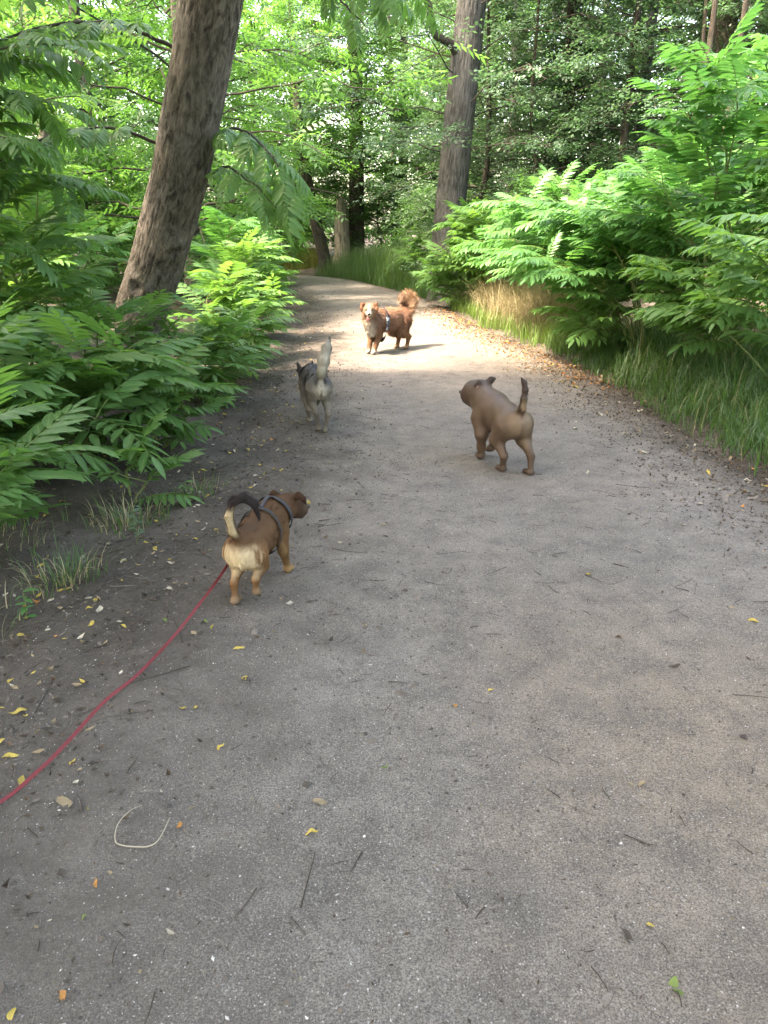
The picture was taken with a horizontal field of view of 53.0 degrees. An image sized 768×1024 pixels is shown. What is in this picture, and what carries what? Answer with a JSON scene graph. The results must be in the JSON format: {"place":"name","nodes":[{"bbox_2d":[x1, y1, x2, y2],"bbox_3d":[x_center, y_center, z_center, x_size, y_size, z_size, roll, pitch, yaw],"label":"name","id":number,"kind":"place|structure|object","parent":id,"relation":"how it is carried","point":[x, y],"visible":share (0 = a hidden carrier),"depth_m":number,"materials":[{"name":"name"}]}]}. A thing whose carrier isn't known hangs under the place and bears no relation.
{"place":"outdoors","nodes":[
{"label":"outdoors","id":0,"kind":"place"},
{"bbox_2d":[5,0,756,231],"label":"sky","id":1,"kind":"structure","parent":0,"point":[692,21],"materials":[{"name":"white"}]},
{"bbox_2d":[0,271,767,1023],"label":"path","id":2,"kind":"structure","parent":0,"point":[732,643],"depth_m":2.41,"materials":[{"name":"gravel"}]},
{"bbox_2d":[15,588,37,616],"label":"seedling","id":3,"kind":"object","parent":2,"relation":"on","point":[24,610],"visible":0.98,"depth_m":3.20,"materials":[{"name":"green plant"}]},
{"bbox_2d":[0,564,228,803],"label":"leash","id":4,"kind":"object","parent":2,"relation":"on","point":[68,740],"visible":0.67,"depth_m":2.56,"materials":[{"name":"fabric"}]},
{"bbox_2d":[125,505,145,543],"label":"seedling","id":5,"kind":"object","parent":2,"relation":"on","point":[135,521],"visible":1,"depth_m":3.89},
{"bbox_2d":[114,805,169,847],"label":"dry stalk","id":6,"kind":"object","parent":2,"relation":"on","point":[138,846],"visible":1,"depth_m":1.99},
{"bbox_2d":[0,357,508,1023],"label":"soil crumbs","id":7,"kind":"object","parent":2,"relation":"on","point":[288,1001],"visible":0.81,"depth_m":2.80,"materials":[{"name":"soil"}]},
{"bbox_2d":[221,490,309,604],"bbox_3d":[-0.521,0.063,3.372,0.246,0.515,0.685,4,21,10],"label":"dog","id":8,"kind":"object","parent":2,"relation":"on","point":[259,533],"visible":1,"depth_m":3.23},
{"bbox_2d":[297,336,332,431],"bbox_3d":[-0.563,-1.079,6.143,0.240,0.731,0.887,-5,21,-12],"label":"dog","id":9,"kind":"object","parent":2,"relation":"on","point":[315,384],"visible":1,"depth_m":5.87},
{"bbox_2d":[0,330,767,1023],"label":"twigs","id":10,"kind":"object","parent":2,"relation":"on","point":[342,640],"visible":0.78,"depth_m":3.35,"materials":[{"name":"wood"}]},
{"bbox_2d":[359,288,420,353],"bbox_3d":[0.074,-2.420,9.699,0.402,0.782,1.144,17,27,39],"label":"dog","id":11,"kind":"object","parent":2,"relation":"on","point":[378,322],"visible":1,"depth_m":9.59},
{"bbox_2d":[459,376,535,475],"bbox_3d":[0.750,-0.637,5.107,0.286,0.629,0.766,-6,21,-17],"label":"dog","id":12,"kind":"object","parent":2,"relation":"on","point":[501,418],"visible":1,"depth_m":4.94},
{"bbox_2d":[0,232,767,633],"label":"ground","id":13,"kind":"structure","parent":0,"point":[84,496],"depth_m":4.89,"materials":[{"name":"soil"}]},
{"bbox_2d":[0,244,52,362],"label":"fern like shrub","id":14,"kind":"object","parent":13,"relation":"on","point":[7,248],"visible":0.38,"depth_m":5.27,"materials":[{"name":"green plant"}]},
{"bbox_2d":[0,515,60,567],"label":"grass tuft","id":15,"kind":"object","parent":13,"relation":"on","point":[22,534],"visible":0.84,"depth_m":3.91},
{"bbox_2d":[0,0,93,236],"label":"woodland tree","id":16,"kind":"object","parent":13,"relation":"on","point":[25,73],"visible":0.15,"depth_m":11.88,"materials":[{"name":"green plant"}]},
{"bbox_2d":[0,368,102,487],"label":"fern like shrub","id":17,"kind":"object","parent":13,"relation":"on","point":[18,426],"visible":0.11,"depth_m":4.59,"materials":[{"name":"green plant"}]},
{"bbox_2d":[0,290,120,502],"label":"fern like shrub","id":18,"kind":"object","parent":13,"relation":"on","point":[26,381],"visible":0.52,"depth_m":4.23,"materials":[{"name":"green plant"}]},
{"bbox_2d":[0,145,121,307],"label":"fern like shrub","id":19,"kind":"object","parent":13,"relation":"on","point":[60,264],"visible":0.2,"depth_m":8.69,"materials":[{"name":"green plant"}]},
{"bbox_2d":[0,138,122,395],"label":"fern like shrub","id":20,"kind":"object","parent":13,"relation":"on","point":[40,247],"visible":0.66,"depth_m":5.98,"materials":[{"name":"green plant"}]},
{"bbox_2d":[0,363,124,527],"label":"fern like shrub","id":21,"kind":"object","parent":13,"relation":"on","point":[15,473],"visible":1,"depth_m":3.61,"materials":[{"name":"green plant"}]},
{"bbox_2d":[0,23,126,137],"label":"young tree","id":22,"kind":"object","parent":13,"relation":"on","point":[91,99],"visible":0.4,"depth_m":9.07,"materials":[{"name":"green plant"}]},
{"bbox_2d":[4,537,122,598],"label":"grass tuft","id":23,"kind":"object","parent":13,"relation":"on","point":[63,577],"visible":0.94,"depth_m":3.55,"materials":[{"name":"plant"}]},
{"bbox_2d":[1,0,130,227],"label":"woodland tree","id":24,"kind":"object","parent":13,"relation":"on","point":[94,90],"visible":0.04,"depth_m":24.03,"materials":[{"name":"green plant"}]},
{"bbox_2d":[0,185,135,308],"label":"fern like shrub","id":25,"kind":"object","parent":13,"relation":"on","point":[92,250],"visible":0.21,"depth_m":10.97,"materials":[{"name":"green plant"}]},
{"bbox_2d":[0,0,136,225],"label":"young tree","id":26,"kind":"object","parent":13,"relation":"on","point":[25,148],"visible":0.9,"depth_m":5.30,"materials":[{"name":"green plant"}]},
{"bbox_2d":[2,0,166,257],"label":"woodland tree","id":27,"kind":"object","parent":13,"relation":"on","point":[43,133],"visible":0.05,"depth_m":19.19,"materials":[{"name":"green plant"}]},
{"bbox_2d":[21,140,150,295],"bbox_3d":[-6.359,-5.910,15.857,3.750,3.256,3.950,11,23,27],"label":"woodland bush","id":28,"kind":"object","parent":13,"relation":"on","point":[113,281],"visible":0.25,"depth_m":15.47,"materials":[{"name":"green plant"}]},
{"bbox_2d":[10,0,168,257],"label":"woodland tree","id":29,"kind":"object","parent":13,"relation":"on","point":[109,6],"visible":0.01,"depth_m":30.12,"materials":[{"name":"green plant"}]},
{"bbox_2d":[0,306,210,478],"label":"fern like shrub","id":30,"kind":"object","parent":13,"relation":"on","point":[97,383],"visible":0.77,"depth_m":4.79,"materials":[{"name":"green plant"}]},
{"bbox_2d":[7,284,204,393],"bbox_3d":[-2.376,-1.364,6.439,1.790,1.084,1.253,-18,27,-40],"label":"fern like shrub","id":31,"kind":"object","parent":13,"relation":"on","point":[108,316],"visible":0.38,"depth_m":6.42,"materials":[{"name":"green plant"}]},
{"bbox_2d":[75,486,173,539],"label":"grass tuft","id":32,"kind":"object","parent":13,"relation":"on","point":[126,518],"visible":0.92,"depth_m":4.24,"materials":[{"name":"plant"}]},
{"bbox_2d":[109,177,147,272],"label":"woodland bush","id":33,"kind":"object","parent":13,"relation":"on","point":[121,264],"visible":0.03,"depth_m":23.41,"materials":[{"name":"green plant"}]},
{"bbox_2d":[76,408,204,507],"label":"fern like shrub","id":34,"kind":"object","parent":13,"relation":"on","point":[172,461],"visible":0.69,"depth_m":4.43,"materials":[{"name":"green plant"}]},
{"bbox_2d":[0,0,282,286],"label":"woodland tree","id":35,"kind":"object","parent":13,"relation":"on","point":[135,62],"visible":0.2,"depth_m":16.89,"materials":[{"name":"green plant"}]},
{"bbox_2d":[5,304,284,552],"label":"grass","id":36,"kind":"structure","parent":13,"relation":"on","point":[95,474],"depth_m":4.18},
{"bbox_2d":[68,342,247,472],"bbox_3d":[-1.603,-0.771,5.334,1.135,0.877,1.182,-18,27,-40],"label":"fern like shrub","id":37,"kind":"object","parent":13,"relation":"on","point":[172,394],"visible":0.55,"depth_m":5.21,"materials":[{"name":"green plant"}]},
{"bbox_2d":[55,0,268,194],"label":"woodland tree","id":38,"kind":"object","parent":13,"relation":"on","point":[162,82],"visible":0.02,"depth_m":36.89,"materials":[{"name":"green plant"}]},
{"bbox_2d":[50,0,301,224],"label":"woodland tree","id":39,"kind":"object","parent":13,"relation":"on","point":[168,54],"visible":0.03,"depth_m":27.41,"materials":[{"name":"green plant"}]},
{"bbox_2d":[90,291,288,412],"bbox_3d":[-1.648,-1.466,6.909,1.523,0.991,1.533,5,21,14],"label":"fern like shrub","id":40,"kind":"object","parent":13,"relation":"on","point":[219,372],"visible":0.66,"depth_m":6.78,"materials":[{"name":"green plant"}]},
{"bbox_2d":[161,469,232,500],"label":"grass tuft","id":41,"kind":"object","parent":13,"relation":"on","point":[197,487],"visible":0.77,"depth_m":4.68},
{"bbox_2d":[80,0,358,256],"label":"woodland tree","id":42,"kind":"object","parent":13,"relation":"on","point":[235,103],"visible":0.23,"depth_m":20.60,"materials":[{"name":"green plant"}]},
{"bbox_2d":[0,0,439,369],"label":"leaning tree","id":43,"kind":"object","parent":13,"relation":"on","point":[190,135],"visible":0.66,"depth_m":6.49,"materials":[{"name":"brown plant"}]},
{"bbox_2d":[182,212,263,308],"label":"fern like shrub","id":44,"kind":"object","parent":13,"relation":"on","point":[203,258],"visible":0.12,"depth_m":13.63,"materials":[{"name":"green plant"}]},
{"bbox_2d":[184,206,285,311],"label":"fern like shrub","id":45,"kind":"object","parent":13,"relation":"on","point":[242,228],"visible":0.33,"depth_m":11.72,"materials":[{"name":"green plant"}]},
{"bbox_2d":[167,260,307,352],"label":"fern like shrub","id":46,"kind":"object","parent":13,"relation":"on","point":[237,298],"visible":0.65,"depth_m":8.84,"materials":[{"name":"green plant"}]},
{"bbox_2d":[176,300,300,377],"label":"fern like shrub","id":47,"kind":"object","parent":13,"relation":"on","point":[268,326],"visible":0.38,"depth_m":7.81,"materials":[{"name":"green plant"}]},
{"bbox_2d":[0,0,489,304],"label":"woodland tree","id":48,"kind":"object","parent":13,"relation":"on","point":[224,159],"visible":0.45,"depth_m":13.84,"materials":[{"name":"green plant"}]},
{"bbox_2d":[185,225,305,321],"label":"fern like shrub","id":49,"kind":"object","parent":13,"relation":"on","point":[256,252],"visible":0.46,"depth_m":10.31,"materials":[{"name":"green plant"}]},
{"bbox_2d":[211,195,307,281],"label":"woodland bush","id":50,"kind":"object","parent":13,"relation":"on","point":[294,264],"visible":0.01,"depth_m":20.19,"materials":[{"name":"green plant"}]},
{"bbox_2d":[169,0,375,232],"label":"woodland tree","id":51,"kind":"object","parent":13,"relation":"on","point":[252,94],"visible":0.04,"depth_m":32.98,"materials":[{"name":"green plant"}]},
{"bbox_2d":[154,0,403,250],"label":"woodland tree","id":52,"kind":"object","parent":13,"relation":"on","point":[332,181],"visible":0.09,"depth_m":28.13,"materials":[{"name":"green plant"}]},
{"bbox_2d":[257,216,323,264],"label":"woodland bush","id":53,"kind":"object","parent":13,"relation":"on","point":[301,246],"visible":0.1,"depth_m":27.23,"materials":[{"name":"green plant"}]},
{"bbox_2d":[255,244,330,270],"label":"grass","id":54,"kind":"structure","parent":13,"relation":"on","point":[311,259],"depth_m":27.18,"materials":[{"name":"plant"}]},
{"bbox_2d":[221,0,434,271],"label":"leaning tree","id":55,"kind":"object","parent":13,"relation":"on","point":[320,242],"visible":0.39,"depth_m":24.37,"materials":[{"name":"green plant"}]},
{"bbox_2d":[332,198,350,262],"bbox_3d":[-1.499,-9.814,27.346,1.070,2.467,1.166,0,20,0],"label":"broken trunk","id":56,"kind":"object","parent":13,"relation":"on","point":[341,234],"visible":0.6,"depth_m":27.07,"materials":[{"name":"brown plant"}]},
{"bbox_2d":[247,2,438,238],"bbox_3d":[-1.329,-16.215,30.208,8.571,12.280,10.463,1,20,4],"label":"woodland tree","id":57,"kind":"object","parent":13,"relation":"on","point":[347,140],"visible":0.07,"depth_m":29.93,"materials":[{"name":"green plant"}]},
{"bbox_2d":[239,0,448,258],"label":"dark tree","id":58,"kind":"object","parent":13,"relation":"on","point":[357,209],"visible":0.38,"depth_m":26.56,"materials":[{"name":"green plant"}]},
{"bbox_2d":[328,188,423,251],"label":"woodland bush","id":59,"kind":"object","parent":13,"relation":"on","point":[366,214],"visible":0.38,"depth_m":27.61,"materials":[{"name":"green plant"}]},
{"bbox_2d":[301,2,454,247],"bbox_3d":[0.626,-18.441,35.673,10.824,12.702,8.866,3,21,8],"label":"woodland tree","id":60,"kind":"object","parent":13,"relation":"on","point":[379,118],"visible":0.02,"depth_m":35.32,"materials":[{"name":"green plant"}]},
{"bbox_2d":[1,0,765,251],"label":"wood","id":61,"kind":"object","parent":13,"relation":"on","point":[337,114],"visible":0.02,"depth_m":41.79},
{"bbox_2d":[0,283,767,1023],"bbox_3d":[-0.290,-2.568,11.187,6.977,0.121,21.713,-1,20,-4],"label":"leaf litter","id":62,"kind":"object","parent":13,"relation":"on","point":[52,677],"visible":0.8,"depth_m":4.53,"materials":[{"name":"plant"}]},
{"bbox_2d":[275,0,508,251],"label":"woodland tree","id":63,"kind":"object","parent":13,"relation":"on","point":[386,230],"visible":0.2,"depth_m":27.21,"materials":[{"name":"green plant"}]},
{"bbox_2d":[314,239,503,300],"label":"grass","id":64,"kind":"structure","parent":13,"relation":"on","point":[369,268],"depth_m":21.86,"materials":[{"name":"plant"}]},
{"bbox_2d":[391,226,431,270],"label":"fern like shrub","id":65,"kind":"object","parent":13,"relation":"on","point":[414,247],"visible":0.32,"depth_m":19.38,"materials":[{"name":"green plant"}]},
{"bbox_2d":[369,180,490,252],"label":"woodland bush","id":66,"kind":"object","parent":13,"relation":"on","point":[402,241],"visible":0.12,"depth_m":23.97,"materials":[{"name":"green plant"}]},
{"bbox_2d":[384,184,476,273],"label":"woodland bush","id":67,"kind":"object","parent":13,"relation":"on","point":[414,221],"visible":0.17,"depth_m":20.33,"materials":[{"name":"green plant"}]},
{"bbox_2d":[409,237,477,306],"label":"fern like shrub","id":68,"kind":"object","parent":13,"relation":"on","point":[443,276],"visible":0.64,"depth_m":14.67,"materials":[{"name":"green plant"}]},
{"bbox_2d":[352,0,565,205],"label":"ivy tree","id":69,"kind":"object","parent":13,"relation":"on","point":[425,46],"visible":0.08,"depth_m":24.01,"materials":[{"name":"green plant"}]},
{"bbox_2d":[386,3,556,204],"bbox_3d":[4.333,-17.215,33.487,9.930,11.926,8.736,4,21,9],"label":"woodland tree","id":70,"kind":"object","parent":13,"relation":"on","point":[479,108],"visible":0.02,"depth_m":32.68,"materials":[{"name":"green plant"}]},
{"bbox_2d":[424,193,523,292],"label":"fern like shrub","id":71,"kind":"object","parent":13,"relation":"on","point":[465,229],"visible":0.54,"depth_m":13.83,"materials":[{"name":"green plant"}]},
{"bbox_2d":[353,0,596,276],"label":"woodland tree","id":72,"kind":"object","parent":13,"relation":"on","point":[486,168],"visible":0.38,"depth_m":17.13,"materials":[{"name":"green plant"}]},
{"bbox_2d":[251,0,699,299],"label":"tall tree","id":73,"kind":"object","parent":13,"relation":"on","point":[461,95],"visible":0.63,"depth_m":15.41,"materials":[{"name":"green plant"}]},
{"bbox_2d":[338,0,623,234],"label":"woodland tree","id":74,"kind":"object","parent":13,"relation":"on","point":[385,43],"visible":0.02,"depth_m":27.16,"materials":[{"name":"green plant"}]},
{"bbox_2d":[449,206,548,288],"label":"fern like shrub","id":75,"kind":"object","parent":13,"relation":"on","point":[466,246],"visible":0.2,"depth_m":12.68,"materials":[{"name":"green plant"}]},
{"bbox_2d":[354,0,664,252],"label":"woodland tree","id":76,"kind":"object","parent":13,"relation":"on","point":[497,157],"visible":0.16,"depth_m":19.96,"materials":[{"name":"green plant"}]},
{"bbox_2d":[457,267,604,342],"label":"dry grass","id":77,"kind":"structure","parent":13,"relation":"on","point":[505,296],"depth_m":11.99,"materials":[{"name":"plant"}]},
{"bbox_2d":[460,169,608,286],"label":"woodland bush","id":78,"kind":"object","parent":13,"relation":"on","point":[523,185],"visible":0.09,"depth_m":14.95,"materials":[{"name":"green plant"}]},
{"bbox_2d":[480,180,594,296],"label":"fern like shrub","id":79,"kind":"object","parent":13,"relation":"on","point":[508,232],"visible":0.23,"depth_m":11.08,"materials":[{"name":"green plant"}]},
{"bbox_2d":[508,0,575,196],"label":"sapling","id":80,"kind":"object","parent":13,"relation":"on","point":[533,85],"visible":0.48,"depth_m":15.95,"materials":[{"name":"brown plant"}]},
{"bbox_2d":[446,288,664,354],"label":"grass","id":81,"kind":"structure","parent":13,"relation":"on","point":[472,310],"depth_m":11.38,"materials":[{"name":"plant"}]},
{"bbox_2d":[465,167,652,331],"bbox_3d":[2.253,-3.134,9.571,2.536,2.157,2.751,0,20,0],"label":"fern like shrub","id":82,"kind":"object","parent":13,"relation":"on","point":[536,219],"visible":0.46,"depth_m":9.44,"materials":[{"name":"green plant"}]},
{"bbox_2d":[525,159,607,287],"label":"fern like shrub","id":83,"kind":"object","parent":13,"relation":"on","point":[553,188],"visible":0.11,"depth_m":13.11,"materials":[{"name":"green plant"}]},
{"bbox_2d":[424,0,709,200],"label":"ivy tree","id":84,"kind":"object","parent":13,"relation":"on","point":[570,9],"visible":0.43,"depth_m":16.89,"materials":[{"name":"green plant"}]},
{"bbox_2d":[427,0,749,212],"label":"woodland tree","id":85,"kind":"object","parent":13,"relation":"on","point":[605,78],"visible":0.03,"depth_m":24.53,"materials":[{"name":"green plant"}]},
{"bbox_2d":[486,166,692,360],"bbox_3d":[2.265,-2.752,8.738,2.166,2.108,2.370,13,24,32],"label":"fern like shrub","id":86,"kind":"object","parent":13,"relation":"on","point":[547,269],"visible":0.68,"depth_m":8.37,"materials":[{"name":"green plant"}]},
{"bbox_2d":[528,252,659,352],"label":"fern like shrub","id":87,"kind":"object","parent":13,"relation":"on","point":[605,312],"visible":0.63,"depth_m":8.84,"materials":[{"name":"green plant"}]},
{"bbox_2d":[436,0,767,281],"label":"woodland tree","id":88,"kind":"object","parent":13,"relation":"on","point":[627,117],"visible":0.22,"depth_m":15.25,"materials":[{"name":"green plant"}]},
{"bbox_2d":[520,1,692,179],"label":"woodland tree","id":89,"kind":"object","parent":13,"relation":"on","point":[620,62],"visible":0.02,"depth_m":30.23,"materials":[{"name":"green plant"}]},
{"bbox_2d":[477,0,767,235],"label":"woodland tree","id":90,"kind":"object","parent":13,"relation":"on","point":[642,69],"visible":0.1,"depth_m":18.03,"materials":[{"name":"green plant"}]},
{"bbox_2d":[541,301,767,475],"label":"grass","id":91,"kind":"structure","parent":13,"relation":"on","point":[748,394],"depth_m":7.14,"materials":[{"name":"plant"}]},
{"bbox_2d":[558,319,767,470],"bbox_3d":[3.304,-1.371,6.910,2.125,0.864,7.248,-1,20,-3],"label":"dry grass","id":92,"kind":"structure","parent":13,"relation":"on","point":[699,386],"depth_m":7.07,"materials":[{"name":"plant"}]},
{"bbox_2d":[561,0,767,288],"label":"ivy tree","id":93,"kind":"object","parent":13,"relation":"on","point":[727,17],"visible":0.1,"depth_m":14.63,"materials":[{"name":"green plant"}]},
{"bbox_2d":[569,0,767,378],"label":"fern like shrub","id":94,"kind":"object","parent":13,"relation":"on","point":[652,232],"visible":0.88,"depth_m":7.10,"materials":[{"name":"green plant"}]},
{"bbox_2d":[579,145,760,333],"bbox_3d":[3.330,-3.173,9.338,2.009,2.281,2.242,0,20,0],"label":"fern like shrub","id":95,"kind":"object","parent":13,"relation":"on","point":[739,227],"visible":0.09,"depth_m":9.05,"materials":[{"name":"green plant"}]},
{"bbox_2d":[594,0,767,263],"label":"woodland tree","id":96,"kind":"object","parent":13,"relation":"on","point":[670,72],"visible":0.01,"depth_m":21.44,"materials":[{"name":"green plant"}]},
{"bbox_2d":[616,241,767,377],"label":"fern like shrub","id":97,"kind":"object","parent":13,"relation":"on","point":[669,298],"visible":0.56,"depth_m":7.14,"materials":[{"name":"green plant"}]},
{"bbox_2d":[626,212,767,377],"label":"fern like shrub","id":98,"kind":"object","parent":13,"relation":"on","point":[727,309],"visible":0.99,"depth_m":5.99,"materials":[{"name":"green plant"}]},
{"bbox_2d":[634,119,764,324],"bbox_3d":[3.909,-3.786,10.229,2.184,2.619,2.349,16,26,36],"label":"fern like shrub","id":99,"kind":"object","parent":13,"relation":"on","point":[668,135],"visible":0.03,"depth_m":10.25,"materials":[{"name":"green plant"}]},
{"bbox_2d":[660,0,745,291],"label":"sapling","id":100,"kind":"object","parent":13,"relation":"on","point":[710,38],"visible":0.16,"depth_m":12.70,"materials":[{"name":"brown plant"}]},
{"bbox_2d":[700,0,707,196],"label":"sapling","id":101,"kind":"object","parent":13,"relation":"on","point":[705,12],"visible":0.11,"depth_m":13.52,"materials":[{"name":"brown plant"}]},
{"bbox_2d":[672,0,748,283],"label":"sapling","id":102,"kind":"object","parent":13,"relation":"on","point":[745,7],"visible":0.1,"depth_m":12.29,"materials":[{"name":"brown plant"}]},
{"bbox_2d":[655,0,767,235],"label":"woodland tree","id":103,"kind":"object","parent":13,"relation":"on","point":[737,86],"visible":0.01,"depth_m":15.85,"materials":[{"name":"green plant"}]},
{"bbox_2d":[697,33,767,306],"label":"fern like shrub","id":104,"kind":"object","parent":13,"relation":"on","point":[756,182],"visible":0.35,"depth_m":8.27,"materials":[{"name":"green plant"}]},
{"bbox_2d":[718,104,767,269],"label":"fern like shrub","id":105,"kind":"object","parent":13,"relation":"on","point":[759,164],"visible":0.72,"depth_m":6.92,"materials":[{"name":"green plant"}]},
{"bbox_2d":[719,198,767,315],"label":"woodland bush","id":106,"kind":"object","parent":13,"relation":"on","point":[755,301],"visible":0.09,"depth_m":10.51,"materials":[{"name":"green plant"}]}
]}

